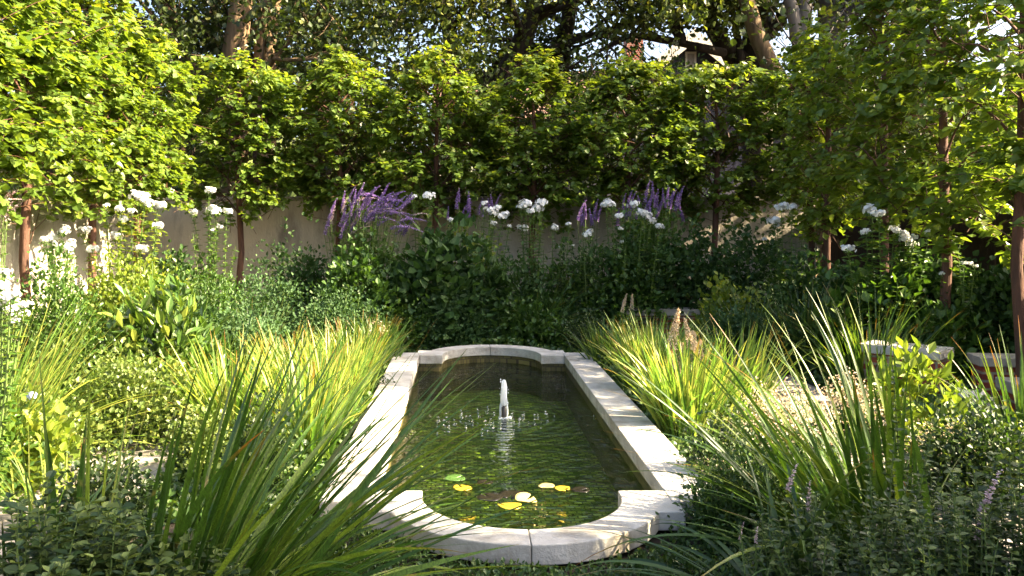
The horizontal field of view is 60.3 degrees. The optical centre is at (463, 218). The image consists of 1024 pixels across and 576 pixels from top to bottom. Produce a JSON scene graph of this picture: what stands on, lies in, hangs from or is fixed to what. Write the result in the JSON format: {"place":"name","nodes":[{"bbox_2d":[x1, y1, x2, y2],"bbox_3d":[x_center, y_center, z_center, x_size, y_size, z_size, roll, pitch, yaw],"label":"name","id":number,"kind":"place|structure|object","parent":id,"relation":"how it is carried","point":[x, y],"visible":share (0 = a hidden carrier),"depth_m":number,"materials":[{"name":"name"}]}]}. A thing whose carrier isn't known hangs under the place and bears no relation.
{"place":"outdoors","nodes":[
{"label":"outdoors","id":0,"kind":"place"},
{"bbox_2d":[0,351,1023,575],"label":"path","id":1,"kind":"structure","parent":0,"point":[150,465],"depth_m":6.33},
{"bbox_2d":[733,420,995,575],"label":"mint plant","id":2,"kind":"object","parent":1,"relation":"on","point":[822,563],"visible":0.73,"depth_m":3.52,"materials":[{"name":"green plant"}]},
{"bbox_2d":[839,357,1000,567],"bbox_3d":[2.153,1.198,4.198,0.688,1.088,0.692,0,0,0],"label":"mint plant","id":3,"kind":"object","parent":1,"relation":"on","point":[933,501],"visible":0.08,"depth_m":4.14,"materials":[{"name":"green plant"}]},
{"bbox_2d":[904,383,1023,515],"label":"leaved mound","id":4,"kind":"object","parent":1,"relation":"on","point":[956,446],"visible":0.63,"depth_m":5.24,"materials":[{"name":"green plant"}]},
{"bbox_2d":[8,0,1018,152],"label":"sky","id":5,"kind":"structure","parent":0,"point":[999,30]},
{"bbox_2d":[13,321,1018,575],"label":"ground","id":6,"kind":"structure","parent":0,"point":[625,555],"depth_m":4.53,"materials":[{"name":"soil"}]},
{"bbox_2d":[0,268,70,513],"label":"phlox plant","id":7,"kind":"object","parent":6,"relation":"on","point":[6,397],"visible":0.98,"depth_m":5.16,"materials":[{"name":"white plant"}]},
{"bbox_2d":[0,0,86,224],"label":"lime tree","id":8,"kind":"object","parent":6,"relation":"on","point":[26,16],"visible":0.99,"depth_m":8.37,"materials":[{"name":"green plant"}]},
{"bbox_2d":[3,380,93,498],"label":"yellow leaved plant","id":9,"kind":"object","parent":6,"relation":"on","point":[59,426],"visible":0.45,"depth_m":5.57,"materials":[{"name":"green plant"}]},
{"bbox_2d":[7,373,114,471],"bbox_3d":[-3.019,1.418,6.096,1.106,0.698,1.052,0,0,0],"label":"leaved mound","id":10,"kind":"object","parent":6,"relation":"on","point":[56,415],"visible":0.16,"depth_m":6.12,"materials":[{"name":"green plant"}]},
{"bbox_2d":[3,229,120,399],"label":"leafy shrub","id":11,"kind":"object","parent":6,"relation":"on","point":[57,296],"visible":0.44,"depth_m":8.32,"materials":[{"name":"green plant"}]},
{"bbox_2d":[0,188,133,351],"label":"garden wall","id":12,"kind":"structure","parent":6,"relation":"on","point":[44,227],"depth_m":12.13,"materials":[{"name":"paint"}]},
{"bbox_2d":[0,0,143,342],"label":"lime tree","id":13,"kind":"object","parent":6,"relation":"on","point":[50,96],"visible":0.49,"depth_m":9.57,"materials":[{"name":"green plant"}]},
{"bbox_2d":[0,470,165,575],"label":"mint plant","id":14,"kind":"object","parent":6,"relation":"on","point":[20,550],"visible":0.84,"depth_m":3.17,"materials":[{"name":"green plant"}]},
{"bbox_2d":[17,348,151,549],"bbox_3d":[-1.690,1.131,3.914,0.530,1.204,0.531,0,0,-27],"label":"strap leaf clump","id":15,"kind":"object","parent":6,"relation":"on","point":[82,486],"visible":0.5,"depth_m":3.77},
{"bbox_2d":[6,0,183,347],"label":"lime tree","id":16,"kind":"object","parent":6,"relation":"on","point":[91,194],"visible":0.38,"depth_m":11.13,"materials":[{"name":"green plant"}]},
{"bbox_2d":[0,282,200,501],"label":"strap leaf clump","id":17,"kind":"object","parent":6,"relation":"on","point":[46,374],"visible":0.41,"depth_m":6.28,"materials":[{"name":"plant"}]},
{"bbox_2d":[0,489,205,575],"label":"mint plant","id":18,"kind":"object","parent":6,"relation":"on","point":[156,562],"visible":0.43,"depth_m":3.30,"materials":[{"name":"green plant"}]},
{"bbox_2d":[24,439,187,542],"bbox_3d":[-2.010,1.499,4.931,0.884,0.521,0.796,0,0,-30],"label":"leaved mound","id":19,"kind":"object","parent":6,"relation":"on","point":[96,482],"visible":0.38,"depth_m":4.89,"materials":[{"name":"green plant"}]},
{"bbox_2d":[69,237,162,375],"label":"leafy shrub","id":20,"kind":"object","parent":6,"relation":"on","point":[116,299],"visible":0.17,"depth_m":8.95,"materials":[{"name":"green plant"}]},
{"bbox_2d":[51,336,205,456],"bbox_3d":[-2.512,1.319,6.654,1.308,0.898,1.167,0,0,0],"label":"leaved mound","id":21,"kind":"object","parent":6,"relation":"on","point":[157,418],"visible":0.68,"depth_m":6.57,"materials":[{"name":"green plant"}]},
{"bbox_2d":[60,190,200,369],"bbox_3d":[-3.593,0.748,9.592,1.570,2.127,1.302,0,0,0],"label":"phlox plant","id":22,"kind":"object","parent":6,"relation":"on","point":[143,198],"visible":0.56,"depth_m":9.57,"materials":[{"name":"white plant"}]},
{"bbox_2d":[71,20,216,272],"bbox_3d":[-4.735,-0.527,12.763,1.942,4.638,2.275,0,0,0],"label":"lime tree","id":23,"kind":"object","parent":6,"relation":"on","point":[160,120],"visible":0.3,"depth_m":12.74,"materials":[{"name":"green plant"}]},
{"bbox_2d":[69,0,251,270],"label":"tree","id":24,"kind":"object","parent":6,"relation":"on","point":[180,30],"visible":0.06,"depth_m":17.20,"materials":[{"name":"green plant"}]},
{"bbox_2d":[85,261,244,420],"bbox_3d":[-2.562,1.119,7.574,1.381,1.507,1.172,0,0,0],"label":"glossy shrub","id":25,"kind":"object","parent":6,"relation":"on","point":[168,321],"visible":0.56,"depth_m":7.47,"materials":[{"name":"green plant"}]},
{"bbox_2d":[104,510,280,575],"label":"mint plant","id":26,"kind":"object","parent":6,"relation":"on","point":[175,565],"visible":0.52,"depth_m":3.37,"materials":[{"name":"green plant"}]},
{"bbox_2d":[150,382,240,477],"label":"leaved mound","id":27,"kind":"object","parent":6,"relation":"on","point":[187,444],"visible":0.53,"depth_m":5.85,"materials":[{"name":"green plant"}]},
{"bbox_2d":[159,252,253,330],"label":"leafy shrub","id":28,"kind":"object","parent":6,"relation":"on","point":[207,295],"visible":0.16,"depth_m":10.55,"materials":[{"name":"green plant"}]},
{"bbox_2d":[165,186,256,320],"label":"phlox plant","id":29,"kind":"object","parent":6,"relation":"on","point":[211,209],"visible":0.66,"depth_m":11.45,"materials":[{"name":"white plant"}]},
{"bbox_2d":[150,323,317,433],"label":"strap leaf clump","id":30,"kind":"object","parent":6,"relation":"on","point":[208,387],"visible":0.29,"depth_m":6.62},
{"bbox_2d":[166,48,309,300],"bbox_3d":[-3.613,-0.473,14.418,2.253,4.529,1.959,0,0,0],"label":"lime tree","id":31,"kind":"object","parent":6,"relation":"on","point":[239,70],"visible":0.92,"depth_m":14.06,"materials":[{"name":"green plant"}]},
{"bbox_2d":[61,0,423,196],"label":"tall tree","id":32,"kind":"object","parent":6,"relation":"on","point":[241,36],"visible":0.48,"depth_m":17.31,"materials":[{"name":"green plant"}]},
{"bbox_2d":[202,287,302,382],"bbox_3d":[-2.409,1.243,9.251,1.195,1.044,1.185,0,0,45],"label":"mound","id":33,"kind":"object","parent":6,"relation":"on","point":[230,325],"visible":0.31,"depth_m":9.22,"materials":[{"name":"green plant"}]},
{"bbox_2d":[193,367,318,497],"bbox_3d":[-1.239,1.343,5.495,0.696,0.818,0.661,0,0,27],"label":"leaved mound","id":34,"kind":"object","parent":6,"relation":"on","point":[281,475],"visible":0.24,"depth_m":5.47,"materials":[{"name":"green plant"}]},
{"bbox_2d":[217,254,323,353],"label":"leafy shrub","id":35,"kind":"object","parent":6,"relation":"on","point":[275,295],"visible":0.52,"depth_m":11.35,"materials":[{"name":"green plant"}]},
{"bbox_2d":[264,242,335,334],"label":"leafy shrub","id":36,"kind":"object","parent":6,"relation":"on","point":[311,265],"visible":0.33,"depth_m":12.49,"materials":[{"name":"green plant"}]},
{"bbox_2d":[210,340,399,457],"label":"strap leaf clump","id":37,"kind":"object","parent":6,"relation":"on","point":[324,400],"visible":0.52,"depth_m":6.11,"materials":[{"name":"plant"}]},
{"bbox_2d":[133,0,500,183],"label":"tall tree","id":38,"kind":"object","parent":6,"relation":"on","point":[217,38],"visible":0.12,"depth_m":19.69,"materials":[{"name":"green plant"}]},
{"bbox_2d":[249,318,403,418],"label":"strap leaf clump","id":39,"kind":"object","parent":6,"relation":"on","point":[318,355],"visible":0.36,"depth_m":7.18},
{"bbox_2d":[271,44,404,254],"bbox_3d":[-2.003,-0.527,14.515,2.166,4.638,1.942,0,0,0],"label":"lime tree","id":40,"kind":"object","parent":6,"relation":"on","point":[308,160],"visible":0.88,"depth_m":14.20,"materials":[{"name":"green plant"}]},
{"bbox_2d":[283,277,400,352],"bbox_3d":[-1.563,1.236,10.832,1.450,1.043,1.312,0,0,29],"label":"mound","id":41,"kind":"object","parent":6,"relation":"on","point":[327,311],"visible":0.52,"depth_m":10.80,"materials":[{"name":"green plant"}]},
{"bbox_2d":[295,226,408,338],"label":"leafy shrub","id":42,"kind":"object","parent":6,"relation":"on","point":[340,265],"visible":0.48,"depth_m":11.58,"materials":[{"name":"green plant"}]},
{"bbox_2d":[142,285,570,575],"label":"strap leaf clump","id":43,"kind":"object","parent":6,"relation":"on","point":[236,502],"visible":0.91,"depth_m":3.49,"materials":[{"name":"plant"}]},
{"bbox_2d":[250,433,473,575],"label":"strap leaf clump","id":44,"kind":"object","parent":6,"relation":"on","point":[286,559],"visible":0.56,"depth_m":3.54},
{"bbox_2d":[277,13,456,196],"bbox_3d":[-1.770,-1.142,17.195,3.870,5.792,2.268,0,0,0],"label":"tall shrub","id":45,"kind":"object","parent":6,"relation":"on","point":[390,82],"visible":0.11,"depth_m":17.02,"materials":[{"name":"green plant"}]},
{"bbox_2d":[314,183,428,335],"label":"spike flower plant","id":46,"kind":"object","parent":6,"relation":"on","point":[384,258],"visible":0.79,"depth_m":12.15,"materials":[{"name":"green plant"}]},
{"bbox_2d":[212,282,576,575],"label":"strap leaf clump","id":47,"kind":"object","parent":6,"relation":"on","point":[364,514],"visible":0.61,"depth_m":4.08,"materials":[{"name":"plant"}]},
{"bbox_2d":[380,291,451,352],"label":"mound","id":48,"kind":"object","parent":6,"relation":"on","point":[417,328],"visible":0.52,"depth_m":11.48,"materials":[{"name":"green plant"}]},
{"bbox_2d":[364,39,507,232],"bbox_3d":[-0.408,-0.544,14.435,2.380,4.672,1.948,0,0,0],"label":"lime tree","id":49,"kind":"object","parent":6,"relation":"on","point":[421,168],"visible":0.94,"depth_m":14.13,"materials":[{"name":"green plant"}]},
{"bbox_2d":[376,211,521,346],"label":"leafy shrub","id":50,"kind":"object","parent":6,"relation":"on","point":[419,275],"visible":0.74,"depth_m":11.72,"materials":[{"name":"green plant"}]},
{"bbox_2d":[412,279,505,349],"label":"mound","id":51,"kind":"object","parent":6,"relation":"on","point":[467,327],"visible":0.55,"depth_m":11.52,"materials":[{"name":"green plant"}]},
{"bbox_2d":[142,197,817,314],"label":"garden wall","id":52,"kind":"structure","parent":6,"relation":"on","point":[178,228],"depth_m":15.35,"materials":[{"name":"paint"}]},
{"bbox_2d":[400,16,574,196],"bbox_3d":[0.373,-1.087,17.259,4.116,5.688,2.292,0,0,0],"label":"tall shrub","id":53,"kind":"object","parent":6,"relation":"on","point":[481,57],"visible":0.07,"depth_m":17.07,"materials":[{"name":"green plant"}]},
{"bbox_2d":[248,0,773,196],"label":"tall tree","id":54,"kind":"object","parent":6,"relation":"on","point":[667,10],"visible":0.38,"depth_m":19.11,"materials":[{"name":"green plant"}]},
{"bbox_2d":[319,345,706,565],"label":"garden pool","id":55,"kind":"structure","parent":6,"relation":"on","point":[635,508],"depth_m":7.07,"materials":[{"name":"stone"}]},
{"bbox_2d":[392,362,642,528],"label":"water","id":56,"kind":"structure","parent":55,"relation":"in","point":[527,412],"depth_m":7.53,"materials":[{"name":"liquid"}]},
{"bbox_2d":[476,285,552,345],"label":"mound","id":57,"kind":"object","parent":6,"relation":"on","point":[512,331],"visible":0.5,"depth_m":11.61,"materials":[{"name":"green plant"}]},
{"bbox_2d":[14,313,1018,525],"bbox_3d":[0.303,1.636,8.998,11.501,0.312,12.091,0,0,0],"label":"ground cover","id":58,"kind":"object","parent":6,"relation":"on","point":[176,486],"visible":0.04,"depth_m":7.13,"materials":[{"name":"beige stone"}]},
{"bbox_2d":[474,241,577,345],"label":"leafy shrub","id":59,"kind":"object","parent":6,"relation":"on","point":[518,276],"visible":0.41,"depth_m":11.95,"materials":[{"name":"green plant"}]},
{"bbox_2d":[415,0,643,196],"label":"tall tree","id":60,"kind":"object","parent":6,"relation":"on","point":[484,3],"visible":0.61,"depth_m":18.80,"materials":[{"name":"green plant"}]},
{"bbox_2d":[466,43,602,284],"bbox_3d":[1.139,-0.561,14.508,2.269,4.703,1.903,0,0,0],"label":"lime tree","id":61,"kind":"object","parent":6,"relation":"on","point":[506,137],"visible":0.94,"depth_m":14.21,"materials":[{"name":"green plant"}]},
{"bbox_2d":[509,198,562,306],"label":"phlox plant","id":62,"kind":"object","parent":6,"relation":"on","point":[538,207],"visible":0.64,"depth_m":12.41,"materials":[{"name":"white plant"}]},
{"bbox_2d":[516,303,576,349],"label":"mound","id":63,"kind":"object","parent":6,"relation":"on","point":[548,332],"visible":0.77,"depth_m":11.48,"materials":[{"name":"green plant"}]},
{"bbox_2d":[405,0,714,189],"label":"tall tree","id":64,"kind":"object","parent":6,"relation":"on","point":[569,20],"visible":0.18,"depth_m":21.79,"materials":[{"name":"green plant"}]},
{"bbox_2d":[539,229,624,336],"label":"leafy shrub","id":65,"kind":"object","parent":6,"relation":"on","point":[590,254],"visible":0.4,"depth_m":12.25,"materials":[{"name":"green plant"}]},
{"bbox_2d":[507,0,667,196],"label":"tall shrub","id":66,"kind":"object","parent":6,"relation":"on","point":[586,59],"visible":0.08,"depth_m":17.11,"materials":[{"name":"green plant"}]},
{"bbox_2d":[566,229,625,333],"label":"phlox plant","id":67,"kind":"object","parent":6,"relation":"on","point":[588,233],"visible":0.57,"depth_m":12.15,"materials":[{"name":"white plant"}]},
{"bbox_2d":[237,498,1002,575],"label":"ground cover","id":68,"kind":"object","parent":6,"relation":"on","point":[644,554],"visible":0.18,"depth_m":4.32,"materials":[{"name":"green plant"}]},
{"bbox_2d":[586,198,683,337],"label":"phlox plant","id":69,"kind":"object","parent":6,"relation":"on","point":[643,213],"visible":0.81,"depth_m":12.12,"materials":[{"name":"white plant"}]},
{"bbox_2d":[564,48,712,247],"bbox_3d":[2.750,-0.527,14.365,2.307,4.638,2.081,0,0,0],"label":"lime tree","id":70,"kind":"object","parent":6,"relation":"on","point":[602,86],"visible":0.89,"depth_m":14.05,"materials":[{"name":"green plant"}]},
{"bbox_2d":[585,223,700,337],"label":"leafy shrub","id":71,"kind":"object","parent":6,"relation":"on","point":[663,255],"visible":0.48,"depth_m":12.22,"materials":[{"name":"green plant"}]},
{"bbox_2d":[584,308,722,389],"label":"strap leaf clump","id":72,"kind":"object","parent":6,"relation":"on","point":[625,356],"visible":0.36,"depth_m":8.27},
{"bbox_2d":[610,180,700,318],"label":"spike flower plant","id":73,"kind":"object","parent":6,"relation":"on","point":[653,230],"visible":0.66,"depth_m":12.76,"materials":[{"name":"green plant"}]},
{"bbox_2d":[487,0,854,196],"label":"tall tree","id":74,"kind":"object","parent":6,"relation":"on","point":[721,49],"visible":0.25,"depth_m":21.56,"materials":[{"name":"green plant"}]},
{"bbox_2d":[604,323,764,437],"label":"strap leaf clump","id":75,"kind":"object","parent":6,"relation":"on","point":[677,391],"visible":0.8,"depth_m":6.84,"materials":[{"name":"plant"}]},
{"bbox_2d":[655,210,738,321],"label":"leafy shrub","id":76,"kind":"object","parent":6,"relation":"on","point":[698,271],"visible":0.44,"depth_m":12.45,"materials":[{"name":"green plant"}]},
{"bbox_2d":[646,56,782,255],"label":"lime tree","id":77,"kind":"object","parent":6,"relation":"on","point":[715,79],"visible":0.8,"depth_m":14.28,"materials":[{"name":"green plant"}]},
{"bbox_2d":[559,432,873,575],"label":"strap leaf clump","id":78,"kind":"object","parent":6,"relation":"on","point":[735,565],"visible":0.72,"depth_m":4.12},
{"bbox_2d":[673,392,774,476],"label":"leaved mound","id":79,"kind":"object","parent":6,"relation":"on","point":[700,455],"visible":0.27,"depth_m":5.59,"materials":[{"name":"green plant"}]},
{"bbox_2d":[681,271,787,340],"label":"leafy shrub","id":80,"kind":"object","parent":6,"relation":"on","point":[724,289],"visible":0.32,"depth_m":11.48,"materials":[{"name":"green plant"}]},
{"bbox_2d":[655,425,815,556],"bbox_3d":[1.493,1.438,4.738,0.940,0.640,0.794,0,0,0],"label":"leaved mound","id":81,"kind":"object","parent":6,"relation":"on","point":[739,509],"visible":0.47,"depth_m":4.70,"materials":[{"name":"green plant"}]},
{"bbox_2d":[692,298,781,361],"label":"mound","id":82,"kind":"object","parent":6,"relation":"on","point":[736,319],"visible":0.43,"depth_m":10.82,"materials":[{"name":"green plant"}]},
{"bbox_2d":[657,318,820,418],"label":"strap leaf clump","id":83,"kind":"object","parent":6,"relation":"on","point":[762,373],"visible":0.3,"depth_m":7.48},
{"bbox_2d":[697,208,799,328],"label":"leafy shrub","id":84,"kind":"object","parent":6,"relation":"on","point":[759,259],"visible":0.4,"depth_m":12.29,"materials":[{"name":"green plant"}]},
{"bbox_2d":[575,288,932,575],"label":"strap leaf clump","id":85,"kind":"object","parent":6,"relation":"on","point":[861,437],"visible":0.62,"depth_m":4.22,"materials":[{"name":"plant"}]},
{"bbox_2d":[721,375,844,474],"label":"airy flower plant","id":86,"kind":"object","parent":6,"relation":"on","point":[793,413],"visible":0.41,"depth_m":5.88,"materials":[{"name":"green plant"}]},
{"bbox_2d":[760,244,843,333],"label":"leafy shrub","id":87,"kind":"object","parent":6,"relation":"on","point":[803,279],"visible":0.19,"depth_m":11.47,"materials":[{"name":"green plant"}]},
{"bbox_2d":[744,300,859,379],"bbox_3d":[3.861,1.343,9.845,1.428,0.897,1.118,0,0,0],"label":"mound","id":88,"kind":"object","parent":6,"relation":"on","point":[793,356],"visible":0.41,"depth_m":9.64,"materials":[{"name":"green plant"}]},
{"bbox_2d":[589,0,1017,201],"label":"tall tree","id":89,"kind":"object","parent":6,"relation":"on","point":[766,4],"visible":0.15,"depth_m":16.96,"materials":[{"name":"green plant"}]},
{"bbox_2d":[740,36,880,283],"bbox_3d":[5.656,-0.595,14.385,2.166,4.778,1.942,0,0,0],"label":"lime tree","id":90,"kind":"object","parent":6,"relation":"on","point":[774,194],"visible":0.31,"depth_m":14.12,"materials":[{"name":"green plant"}]},
{"bbox_2d":[734,274,897,373],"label":"strap leaf clump","id":91,"kind":"object","parent":6,"relation":"on","point":[810,305],"visible":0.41,"depth_m":9.62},
{"bbox_2d":[756,5,905,283],"bbox_3d":[5.052,-0.584,12.086,1.555,4.752,2.497,0,0,0],"label":"lime tree","id":92,"kind":"object","parent":6,"relation":"on","point":[796,173],"visible":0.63,"depth_m":12.07,"materials":[{"name":"green plant"}]},
{"bbox_2d":[797,255,879,337],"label":"leafy shrub","id":93,"kind":"object","parent":6,"relation":"on","point":[840,272],"visible":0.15,"depth_m":10.59,"materials":[{"name":"green plant"}]},
{"bbox_2d":[769,282,989,387],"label":"strap leaf clump","id":94,"kind":"object","parent":6,"relation":"on","point":[855,342],"visible":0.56,"depth_m":8.87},
{"bbox_2d":[806,203,960,365],"bbox_3d":[4.691,0.815,9.765,1.879,1.969,1.387,0,0,15],"label":"phlox plant","id":95,"kind":"object","parent":6,"relation":"on","point":[888,289],"visible":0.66,"depth_m":9.57,"materials":[{"name":"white plant"}]},
{"bbox_2d":[797,0,974,296],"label":"lime tree","id":96,"kind":"object","parent":6,"relation":"on","point":[857,55],"visible":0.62,"depth_m":10.50,"materials":[{"name":"green plant"}]},
{"bbox_2d":[820,200,1023,293],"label":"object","id":97,"kind":"object","parent":6,"relation":"on","point":[988,250],"visible":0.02,"depth_m":11.84,"materials":[{"name":"brown wood"}]},
{"bbox_2d":[864,335,988,455],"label":"yellow leaved plant","id":98,"kind":"object","parent":6,"relation":"on","point":[918,369],"visible":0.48,"depth_m":6.57,"materials":[{"name":"green plant"}]},
{"bbox_2d":[870,238,985,323],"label":"leafy shrub","id":99,"kind":"object","parent":6,"relation":"on","point":[932,271],"visible":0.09,"depth_m":9.84,"materials":[{"name":"green plant"}]},
{"bbox_2d":[848,0,1018,324],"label":"lime tree","id":100,"kind":"object","parent":6,"relation":"on","point":[908,108],"visible":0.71,"depth_m":9.12,"materials":[{"name":"green plant"}]},
{"bbox_2d":[851,468,1023,575],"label":"mint plant","id":101,"kind":"object","parent":6,"relation":"on","point":[934,562],"visible":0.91,"depth_m":3.23,"materials":[{"name":"green plant"}]},
{"bbox_2d":[894,299,992,381],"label":"leafy shrub","id":102,"kind":"object","parent":6,"relation":"on","point":[940,313],"visible":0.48,"depth_m":8.96,"materials":[{"name":"green plant"}]},
{"bbox_2d":[910,240,1013,377],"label":"phlox plant","id":103,"kind":"object","parent":6,"relation":"on","point":[972,297],"visible":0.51,"depth_m":9.07,"materials":[{"name":"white plant"}]},
{"bbox_2d":[901,318,1023,454],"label":"strap leaf clump","id":104,"kind":"object","parent":6,"relation":"on","point":[1019,404],"visible":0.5,"depth_m":6.46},
{"bbox_2d":[906,0,1023,376],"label":"lime tree","id":105,"kind":"object","parent":6,"relation":"on","point":[1012,142],"visible":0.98,"depth_m":7.95,"materials":[{"name":"green plant"}]},
{"bbox_2d":[920,433,1023,575],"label":"mint plant","id":106,"kind":"object","parent":6,"relation":"on","point":[1012,511],"visible":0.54,"depth_m":3.31,"materials":[{"name":"green plant"}]},
{"bbox_2d":[951,255,1023,376],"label":"leafy shrub","id":107,"kind":"object","parent":6,"relation":"on","point":[1002,281],"visible":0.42,"depth_m":9.14,"materials":[{"name":"green plant"}]},
{"bbox_2d":[967,353,1015,400],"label":"seat wall","id":108,"kind":"structure","parent":6,"relation":"on","point":[976,361],"depth_m":8.19,"materials":[{"name":"stone"}]},
{"bbox_2d":[434,29,782,196],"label":"house","id":109,"kind":"structure","parent":0,"point":[690,55],"depth_m":32.00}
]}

